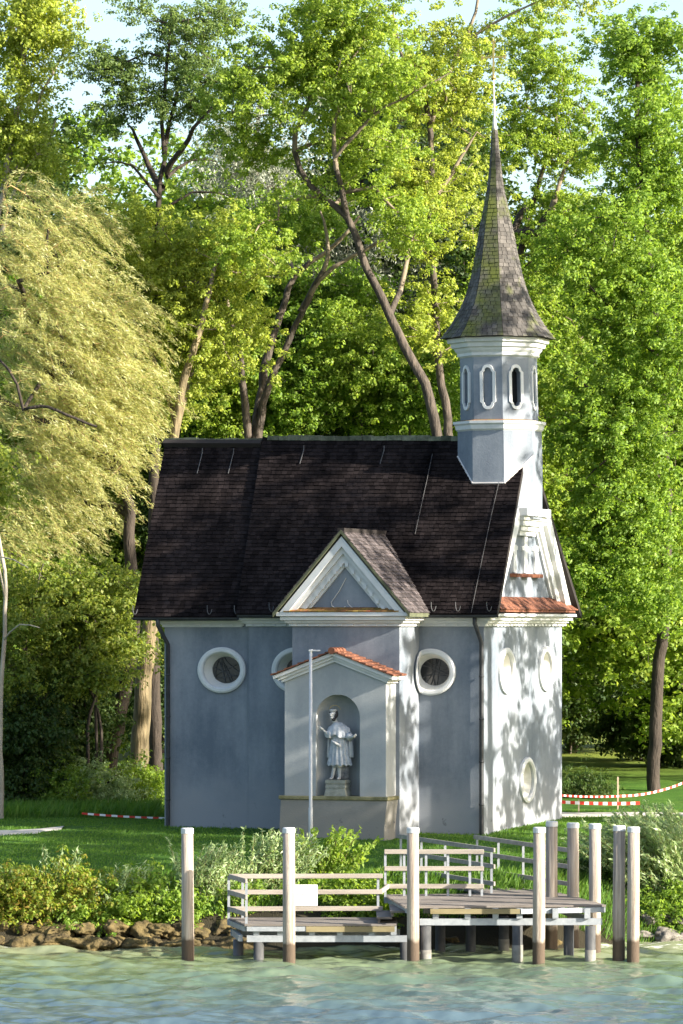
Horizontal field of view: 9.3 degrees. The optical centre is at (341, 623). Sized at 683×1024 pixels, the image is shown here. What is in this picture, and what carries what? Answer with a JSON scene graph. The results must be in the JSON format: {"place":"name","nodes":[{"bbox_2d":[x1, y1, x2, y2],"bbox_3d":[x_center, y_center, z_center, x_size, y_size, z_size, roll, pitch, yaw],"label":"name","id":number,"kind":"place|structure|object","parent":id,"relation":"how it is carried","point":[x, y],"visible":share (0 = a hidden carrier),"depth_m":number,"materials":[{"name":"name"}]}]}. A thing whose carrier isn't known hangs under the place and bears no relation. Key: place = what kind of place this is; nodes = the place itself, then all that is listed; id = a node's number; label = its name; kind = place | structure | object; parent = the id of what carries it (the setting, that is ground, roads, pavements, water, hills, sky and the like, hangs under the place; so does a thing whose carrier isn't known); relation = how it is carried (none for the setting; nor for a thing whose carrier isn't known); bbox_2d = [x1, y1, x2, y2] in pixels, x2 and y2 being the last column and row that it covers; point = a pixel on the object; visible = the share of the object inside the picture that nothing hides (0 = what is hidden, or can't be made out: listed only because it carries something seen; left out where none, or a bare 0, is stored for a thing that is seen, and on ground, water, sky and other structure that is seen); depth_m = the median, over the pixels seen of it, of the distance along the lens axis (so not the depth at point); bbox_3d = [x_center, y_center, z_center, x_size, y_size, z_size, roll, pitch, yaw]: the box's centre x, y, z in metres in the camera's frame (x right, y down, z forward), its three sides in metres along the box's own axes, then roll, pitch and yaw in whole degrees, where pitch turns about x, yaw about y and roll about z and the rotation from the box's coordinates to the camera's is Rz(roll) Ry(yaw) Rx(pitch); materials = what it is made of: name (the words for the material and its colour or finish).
{"place":"outdoors","nodes":[
{"label":"outdoors","id":0,"kind":"place"},
{"bbox_2d":[4,796,164,818],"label":"grass","id":1,"kind":"structure","parent":0,"point":[19,808],"depth_m":126.32,"materials":[{"name":"plant"}]},
{"bbox_2d":[0,941,682,1023],"bbox_3d":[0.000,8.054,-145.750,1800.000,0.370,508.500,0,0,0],"label":"lake water","id":2,"kind":"structure","parent":0,"point":[338,984],"depth_m":93.01,"materials":[{"name":"liquid"}]},
{"bbox_2d":[181,828,193,960],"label":"mooring post","id":3,"kind":"object","parent":2,"relation":"in","point":[187,893],"visible":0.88,"depth_m":100.61,"materials":[{"name":"wood"}]},
{"bbox_2d":[282,827,294,962],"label":"mooring post","id":4,"kind":"object","parent":2,"relation":"in","point":[288,894],"visible":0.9,"depth_m":99.31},
{"bbox_2d":[295,885,317,905],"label":"notice board","id":5,"kind":"object","parent":4,"relation":"attached to","point":[306,895],"visible":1,"depth_m":99.74,"materials":[{"name":"white"}]},
{"bbox_2d":[407,827,418,960],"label":"mooring post","id":6,"kind":"object","parent":2,"relation":"in","point":[412,893],"visible":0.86,"depth_m":99.91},
{"bbox_2d":[532,827,545,963],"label":"mooring post","id":7,"kind":"object","parent":2,"relation":"in","point":[538,953],"visible":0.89,"depth_m":99.78,"materials":[{"name":"wood"}]},
{"bbox_2d":[545,821,557,948],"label":"mooring post","id":8,"kind":"object","parent":2,"relation":"in","point":[551,939],"visible":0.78,"depth_m":103.84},
{"bbox_2d":[567,822,578,947],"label":"mooring post","id":9,"kind":"object","parent":2,"relation":"in","point":[572,859],"visible":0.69,"depth_m":103.86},
{"bbox_2d":[589,823,600,952],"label":"mooring post","id":10,"kind":"object","parent":2,"relation":"in","point":[594,862],"visible":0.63,"depth_m":102.45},
{"bbox_2d":[612,825,625,960],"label":"mooring post","id":11,"kind":"object","parent":2,"relation":"in","point":[618,949],"visible":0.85,"depth_m":100.50,"materials":[{"name":"wood"}]},
{"bbox_2d":[627,826,639,961],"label":"mooring post","id":12,"kind":"object","parent":2,"relation":"in","point":[633,868],"visible":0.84,"depth_m":100.26,"materials":[{"name":"wood"}]},
{"bbox_2d":[0,597,682,949],"bbox_3d":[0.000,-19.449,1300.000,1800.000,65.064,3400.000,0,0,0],"label":"ground","id":13,"kind":"structure","parent":0,"point":[631,774],"depth_m":114.70,"materials":[{"name":"plant"}]},
{"bbox_2d":[0,429,47,818],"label":"birch tree","id":14,"kind":"object","parent":13,"relation":"on","point":[8,464],"visible":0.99,"depth_m":124.95,"materials":[{"name":"green plant"}]},
{"bbox_2d":[7,932,45,946],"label":"boulder","id":15,"kind":"object","parent":13,"relation":"on","point":[29,939],"visible":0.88,"depth_m":104.20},
{"bbox_2d":[0,858,67,933],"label":"bank shrub","id":16,"kind":"object","parent":13,"relation":"on","point":[13,898],"visible":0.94,"depth_m":105.17,"materials":[{"name":"green plant"}]},
{"bbox_2d":[2,672,94,802],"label":"elder bush","id":17,"kind":"object","parent":13,"relation":"on","point":[30,743],"visible":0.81,"depth_m":129.96,"materials":[{"name":"green plant"}]},
{"bbox_2d":[0,544,99,772],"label":"hedgerow tree","id":18,"kind":"object","parent":13,"relation":"on","point":[26,604],"visible":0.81,"depth_m":130.26,"materials":[{"name":"green plant"}]},
{"bbox_2d":[11,866,90,918],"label":"bank shrub","id":19,"kind":"object","parent":13,"relation":"on","point":[53,888],"visible":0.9,"depth_m":105.47,"materials":[{"name":"green plant"}]},
{"bbox_2d":[0,0,106,240],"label":"ash tree","id":20,"kind":"object","parent":13,"relation":"on","point":[35,23],"visible":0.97,"depth_m":140.44,"materials":[{"name":"green plant"}]},
{"bbox_2d":[37,921,76,942],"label":"boulder","id":21,"kind":"object","parent":13,"relation":"on","point":[52,933],"visible":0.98,"depth_m":104.52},
{"bbox_2d":[0,273,119,693],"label":"tree","id":22,"kind":"object","parent":13,"relation":"on","point":[7,439],"visible":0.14,"depth_m":146.62,"materials":[{"name":"green plant"}]},
{"bbox_2d":[5,749,114,803],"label":"hazel bush","id":23,"kind":"object","parent":13,"relation":"on","point":[67,785],"visible":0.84,"depth_m":130.06,"materials":[{"name":"green plant"}]},
{"bbox_2d":[1,844,123,926],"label":"bank shrub","id":24,"kind":"object","parent":13,"relation":"on","point":[83,880],"visible":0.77,"depth_m":105.50,"materials":[{"name":"green plant"}]},
{"bbox_2d":[56,936,90,948],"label":"boulder","id":25,"kind":"object","parent":13,"relation":"on","point":[76,943],"visible":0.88,"depth_m":104.15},
{"bbox_2d":[0,89,153,498],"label":"tree","id":26,"kind":"object","parent":13,"relation":"on","point":[65,126],"visible":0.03,"depth_m":170.77,"materials":[{"name":"green plant"}]},
{"bbox_2d":[25,880,137,937],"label":"bank shrub","id":27,"kind":"object","parent":13,"relation":"on","point":[85,913],"visible":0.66,"depth_m":105.10,"materials":[{"name":"green plant"}]},
{"bbox_2d":[0,161,162,647],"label":"tree","id":28,"kind":"object","parent":13,"relation":"on","point":[17,212],"visible":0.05,"depth_m":156.46,"materials":[{"name":"green plant"}]},
{"bbox_2d":[29,655,138,795],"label":"elder bush","id":29,"kind":"object","parent":13,"relation":"on","point":[108,721],"visible":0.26,"depth_m":132.95,"materials":[{"name":"green plant"}]},
{"bbox_2d":[5,427,164,773],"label":"tree","id":30,"kind":"object","parent":13,"relation":"on","point":[113,544],"visible":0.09,"depth_m":148.67,"materials":[{"name":"green plant"}]},
{"bbox_2d":[73,922,97,935],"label":"boulder","id":31,"kind":"object","parent":13,"relation":"on","point":[88,928],"visible":1,"depth_m":104.55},
{"bbox_2d":[76,934,102,950],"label":"boulder","id":32,"kind":"object","parent":13,"relation":"on","point":[93,944],"visible":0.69,"depth_m":104.11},
{"bbox_2d":[29,552,164,769],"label":"hedgerow tree","id":33,"kind":"object","parent":13,"relation":"on","point":[92,627],"visible":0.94,"depth_m":131.07,"materials":[{"name":"green plant"}]},
{"bbox_2d":[0,169,202,773],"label":"willow tree","id":34,"kind":"object","parent":13,"relation":"on","point":[82,402],"visible":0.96,"depth_m":133.70,"materials":[{"name":"green plant"}]},
{"bbox_2d":[40,747,163,802],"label":"hazel bush","id":35,"kind":"object","parent":13,"relation":"on","point":[123,789],"visible":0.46,"depth_m":130.75,"materials":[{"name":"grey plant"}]},
{"bbox_2d":[99,936,125,949],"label":"boulder","id":36,"kind":"object","parent":13,"relation":"on","point":[110,943],"visible":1,"depth_m":104.24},
{"bbox_2d":[103,919,130,937],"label":"boulder","id":37,"kind":"object","parent":13,"relation":"on","point":[120,928],"visible":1,"depth_m":104.67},
{"bbox_2d":[76,857,180,931],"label":"bank shrub","id":38,"kind":"object","parent":13,"relation":"on","point":[138,900],"visible":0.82,"depth_m":105.35,"materials":[{"name":"green plant"}]},
{"bbox_2d":[107,861,153,897],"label":"bank sprigs","id":39,"kind":"object","parent":13,"relation":"on","point":[125,872],"visible":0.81,"depth_m":106.02,"materials":[{"name":"green plant"}]},
{"bbox_2d":[101,749,164,804],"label":"hazel bush","id":40,"kind":"object","parent":13,"relation":"on","point":[149,778],"visible":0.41,"depth_m":132.07,"materials":[{"name":"green plant"}]},
{"bbox_2d":[101,617,164,773],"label":"hedgerow tree","id":41,"kind":"object","parent":13,"relation":"on","point":[128,728],"visible":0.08,"depth_m":144.31,"materials":[{"name":"grey plant"}]},
{"bbox_2d":[120,937,153,948],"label":"boulder","id":42,"kind":"object","parent":13,"relation":"on","point":[129,943],"visible":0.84,"depth_m":104.14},
{"bbox_2d":[0,181,278,566],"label":"tree","id":43,"kind":"object","parent":13,"relation":"on","point":[108,262],"visible":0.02,"depth_m":157.50,"materials":[{"name":"green plant"}]},
{"bbox_2d":[129,920,154,938],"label":"boulder","id":44,"kind":"object","parent":13,"relation":"on","point":[139,929],"visible":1,"depth_m":104.69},
{"bbox_2d":[8,86,299,753],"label":"tree","id":45,"kind":"object","parent":13,"relation":"on","point":[122,156],"visible":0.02,"depth_m":168.58,"materials":[{"name":"green plant"}]},
{"bbox_2d":[128,866,180,905],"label":"bank shrub","id":46,"kind":"object","parent":13,"relation":"on","point":[174,884],"visible":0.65,"depth_m":105.92,"materials":[{"name":"green plant"}]},
{"bbox_2d":[147,923,173,938],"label":"boulder","id":47,"kind":"object","parent":13,"relation":"on","point":[163,930],"visible":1,"depth_m":104.66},
{"bbox_2d":[48,0,280,795],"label":"alder tree","id":48,"kind":"object","parent":13,"relation":"on","point":[105,66],"visible":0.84,"depth_m":138.79,"materials":[{"name":"green plant"}]},
{"bbox_2d":[29,187,307,775],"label":"maple tree","id":49,"kind":"object","parent":13,"relation":"on","point":[183,285],"visible":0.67,"depth_m":137.02,"materials":[{"name":"green plant"}]},
{"bbox_2d":[127,879,232,928],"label":"bank shrub","id":50,"kind":"object","parent":13,"relation":"on","point":[170,902],"visible":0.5,"depth_m":105.39,"materials":[{"name":"green plant"}]},
{"bbox_2d":[79,268,329,669],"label":"tree","id":51,"kind":"object","parent":13,"relation":"on","point":[145,513],"visible":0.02,"depth_m":147.91,"materials":[{"name":"green plant"}]},
{"bbox_2d":[172,840,248,909],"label":"osier bush","id":52,"kind":"object","parent":13,"relation":"on","point":[210,876],"visible":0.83,"depth_m":105.95,"materials":[{"name":"green plant"}]},
{"bbox_2d":[137,322,287,438],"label":"young tree","id":53,"kind":"object","parent":13,"relation":"on","point":[234,427],"visible":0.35,"depth_m":144.36,"materials":[{"name":"green plant"}]},
{"bbox_2d":[211,936,252,948],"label":"boulder","id":54,"kind":"object","parent":13,"relation":"on","point":[226,941],"visible":0.3,"depth_m":104.25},
{"bbox_2d":[202,879,267,916],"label":"bank shrub","id":55,"kind":"object","parent":13,"relation":"on","point":[255,897],"visible":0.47,"depth_m":105.77,"materials":[{"name":"green plant"}]},
{"bbox_2d":[101,156,420,735],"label":"tree","id":56,"kind":"object","parent":13,"relation":"on","point":[169,183],"visible":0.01,"depth_m":156.85,"materials":[{"name":"green plant"}]},
{"bbox_2d":[232,826,330,894],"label":"osier bush","id":57,"kind":"object","parent":13,"relation":"on","point":[267,858],"visible":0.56,"depth_m":106.62,"materials":[{"name":"green plant"}]},
{"bbox_2d":[164,264,405,438],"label":"tree","id":58,"kind":"object","parent":13,"relation":"on","point":[337,431],"visible":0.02,"depth_m":147.11,"materials":[{"name":"green plant"}]},
{"bbox_2d":[110,67,470,375],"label":"silver willow tree","id":59,"kind":"object","parent":13,"relation":"on","point":[258,176],"visible":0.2,"depth_m":151.32,"materials":[{"name":"grey plant"}]},
{"bbox_2d":[308,649,319,842],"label":"lamp post","id":60,"kind":"object","parent":13,"relation":"on","point":[310,745],"visible":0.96,"depth_m":113.96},
{"bbox_2d":[247,311,382,436],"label":"young tree","id":61,"kind":"object","parent":13,"relation":"on","point":[295,403],"visible":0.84,"depth_m":144.19,"materials":[{"name":"green plant"}]},
{"bbox_2d":[174,167,459,438],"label":"sycamore tree","id":62,"kind":"object","parent":13,"relation":"on","point":[313,229],"visible":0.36,"depth_m":146.35,"materials":[{"name":"green plant"}]},
{"bbox_2d":[160,0,491,436],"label":"maple tree","id":63,"kind":"object","parent":13,"relation":"on","point":[330,53],"visible":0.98,"depth_m":133.07,"materials":[{"name":"green plant"}]},
{"bbox_2d":[270,647,406,840],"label":"shrine","id":64,"kind":"object","parent":13,"relation":"on","point":[359,691],"visible":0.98,"depth_m":116.77,"materials":[{"name":"grey paint"}]},
{"bbox_2d":[324,779,352,795],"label":"pedestal","id":65,"kind":"object","parent":64,"relation":"on","point":[336,787],"visible":1,"depth_m":116.72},
{"bbox_2d":[318,705,356,779],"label":"statue","id":66,"kind":"object","parent":65,"relation":"on","point":[340,736],"visible":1,"depth_m":116.80,"materials":[{"name":"stone"}]},
{"bbox_2d":[296,825,383,880],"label":"dogwood bush","id":67,"kind":"object","parent":13,"relation":"on","point":[336,857],"visible":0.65,"depth_m":107.74,"materials":[{"name":"green plant"}]},
{"bbox_2d":[0,809,682,880],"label":"grass","id":68,"kind":"structure","parent":13,"relation":"on","point":[95,821],"depth_m":116.33,"materials":[{"name":"plant"}]},
{"bbox_2d":[0,864,682,942],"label":"grass","id":69,"kind":"structure","parent":13,"relation":"on","point":[503,881],"depth_m":107.24,"materials":[{"name":"plant"}]},
{"bbox_2d":[132,39,581,837],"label":"chapel","id":70,"kind":"structure","parent":13,"relation":"on","point":[434,569],"depth_m":120.86,"materials":[{"name":"grey paint"}]},
{"bbox_2d":[197,647,245,692],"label":"round window","id":71,"kind":"structure","parent":70,"relation":"in","point":[224,670],"depth_m":120.98,"materials":[{"name":"white paint"}]},
{"bbox_2d":[271,648,291,690],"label":"window frame","id":72,"kind":"structure","parent":70,"relation":"in","point":[283,659],"depth_m":119.98,"materials":[{"name":"white paint"}]},
{"bbox_2d":[415,649,455,694],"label":"window frame","id":73,"kind":"structure","parent":70,"relation":"in","point":[437,670],"depth_m":118.70,"materials":[{"name":"white paint"}]},
{"bbox_2d":[498,648,515,693],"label":"window frame","id":74,"kind":"structure","parent":70,"relation":"in","point":[506,670],"depth_m":120.24,"materials":[{"name":"white paint"}]},
{"bbox_2d":[519,757,535,802],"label":"window frame","id":75,"kind":"structure","parent":70,"relation":"in","point":[525,779],"depth_m":122.17,"materials":[{"name":"white paint"}]},
{"bbox_2d":[538,646,554,690],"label":"window frame","id":76,"kind":"structure","parent":70,"relation":"in","point":[544,663],"depth_m":123.97,"materials":[{"name":"white paint"}]},
{"bbox_2d":[303,864,420,928],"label":"bank shrub","id":77,"kind":"object","parent":13,"relation":"on","point":[353,899],"visible":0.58,"depth_m":105.41,"materials":[{"name":"green plant"}]},
{"bbox_2d":[281,279,447,435],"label":"young tree","id":78,"kind":"object","parent":13,"relation":"on","point":[354,362],"visible":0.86,"depth_m":144.07,"materials":[{"name":"green plant"}]},
{"bbox_2d":[177,60,564,426],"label":"tree","id":79,"kind":"object","parent":13,"relation":"on","point":[449,261],"visible":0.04,"depth_m":154.58,"materials":[{"name":"green plant"}]},
{"bbox_2d":[200,37,574,302],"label":"tree","id":80,"kind":"object","parent":13,"relation":"on","point":[511,209],"visible":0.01,"depth_m":171.04,"materials":[{"name":"green plant"}]},
{"bbox_2d":[350,316,459,435],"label":"young tree","id":81,"kind":"object","parent":13,"relation":"on","point":[409,398],"visible":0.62,"depth_m":144.02,"materials":[{"name":"green plant"}]},
{"bbox_2d":[227,834,605,962],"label":"landing stage","id":82,"kind":"object","parent":13,"relation":"on","point":[382,925],"visible":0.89,"depth_m":102.24,"materials":[{"name":"grey wood"}]},
{"bbox_2d":[307,270,559,446],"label":"tree","id":83,"kind":"object","parent":13,"relation":"on","point":[415,431],"visible":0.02,"depth_m":150.77,"materials":[{"name":"green plant"}]},
{"bbox_2d":[255,100,612,663],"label":"tree","id":84,"kind":"object","parent":13,"relation":"on","point":[466,158],"visible":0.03,"depth_m":155.15,"materials":[{"name":"green plant"}]},
{"bbox_2d":[326,83,570,322],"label":"tree","id":85,"kind":"object","parent":13,"relation":"on","point":[510,188],"visible":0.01,"depth_m":172.86,"materials":[{"name":"green plant"}]},
{"bbox_2d":[359,0,625,435],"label":"maple tree","id":86,"kind":"object","parent":13,"relation":"on","point":[433,316],"visible":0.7,"depth_m":137.88,"materials":[{"name":"green plant"}]},
{"bbox_2d":[414,393,575,726],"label":"tree","id":87,"kind":"object","parent":13,"relation":"on","point":[545,473],"visible":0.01,"depth_m":147.35,"materials":[{"name":"green plant"}]},
{"bbox_2d":[407,190,672,720],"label":"tree","id":88,"kind":"object","parent":13,"relation":"on","point":[568,669],"visible":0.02,"depth_m":158.15,"materials":[{"name":"green plant"}]},
{"bbox_2d":[457,0,638,608],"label":"maple tree","id":89,"kind":"object","parent":13,"relation":"on","point":[548,145],"visible":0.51,"depth_m":149.52,"materials":[{"name":"green plant"}]},
{"bbox_2d":[562,752,623,799],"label":"juniper bush","id":90,"kind":"object","parent":13,"relation":"on","point":[586,786],"visible":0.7,"depth_m":137.79,"materials":[{"name":"green plant"}]},
{"bbox_2d":[562,617,625,753],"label":"meadow tree","id":91,"kind":"object","parent":13,"relation":"on","point":[571,733],"visible":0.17,"depth_m":170.99,"materials":[{"name":"green plant"}]},
{"bbox_2d":[519,1,682,790],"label":"lime tree","id":92,"kind":"object","parent":13,"relation":"on","point":[622,438],"visible":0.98,"depth_m":140.93,"materials":[{"name":"green plant"}]},
{"bbox_2d":[525,179,682,685],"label":"tree","id":93,"kind":"object","parent":13,"relation":"on","point":[597,617],"visible":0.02,"depth_m":171.31,"materials":[{"name":"green plant"}]},
{"bbox_2d":[568,669,649,760],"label":"meadow tree","id":94,"kind":"object","parent":13,"relation":"on","point":[610,726],"visible":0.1,"depth_m":164.38,"materials":[{"name":"green plant"}]},
{"bbox_2d":[557,853,662,897],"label":"dogwood bush","id":95,"kind":"object","parent":13,"relation":"on","point":[582,862],"visible":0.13,"depth_m":108.43,"materials":[{"name":"green plant"}]},
{"bbox_2d":[549,313,680,751],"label":"tree","id":96,"kind":"object","parent":13,"relation":"on","point":[615,635],"visible":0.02,"depth_m":171.57,"materials":[{"name":"green plant"}]},
{"bbox_2d":[550,154,682,758],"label":"tree","id":97,"kind":"object","parent":13,"relation":"on","point":[677,228],"visible":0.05,"depth_m":157.90,"materials":[{"name":"green plant"}]},
{"bbox_2d":[557,800,682,898],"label":"osier bush","id":98,"kind":"object","parent":13,"relation":"on","point":[661,851],"visible":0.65,"depth_m":108.05,"materials":[{"name":"green plant"}]},
{"bbox_2d":[566,279,682,754],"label":"tree","id":99,"kind":"object","parent":13,"relation":"on","point":[674,735],"visible":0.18,"depth_m":148.26,"materials":[{"name":"green plant"}]},
{"bbox_2d":[577,198,682,688],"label":"tree","id":100,"kind":"object","parent":13,"relation":"on","point":[654,215],"depth_m":171.16,"materials":[{"name":"green plant"}]},
{"bbox_2d":[606,672,682,767],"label":"meadow tree","id":101,"kind":"object","parent":13,"relation":"on","point":[666,759],"visible":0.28,"depth_m":159.44,"materials":[{"name":"green plant"}]},
{"bbox_2d":[615,799,682,843],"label":"osier bush","id":102,"kind":"object","parent":13,"relation":"on","point":[651,813],"visible":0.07,"depth_m":111.96,"materials":[{"name":"green plant"}]},
{"bbox_2d":[625,877,682,933],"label":"dogwood bush","id":103,"kind":"object","parent":13,"relation":"on","point":[672,901],"visible":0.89,"depth_m":107.17,"materials":[{"name":"green plant"}]},
{"bbox_2d":[654,926,682,941],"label":"boulder","id":104,"kind":"object","parent":13,"relation":"on","point":[663,934],"visible":0.78,"depth_m":106.20,"materials":[{"name":"grey stone"}]},
{"bbox_2d":[0,0,682,261],"label":"sky","id":105,"kind":"structure","parent":0,"point":[111,28],"materials":[{"name":"white"}]},
{"bbox_2d":[562,812,682,817],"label":"gravel path","id":106,"kind":"structure","parent":0,"point":[589,814],"depth_m":127.28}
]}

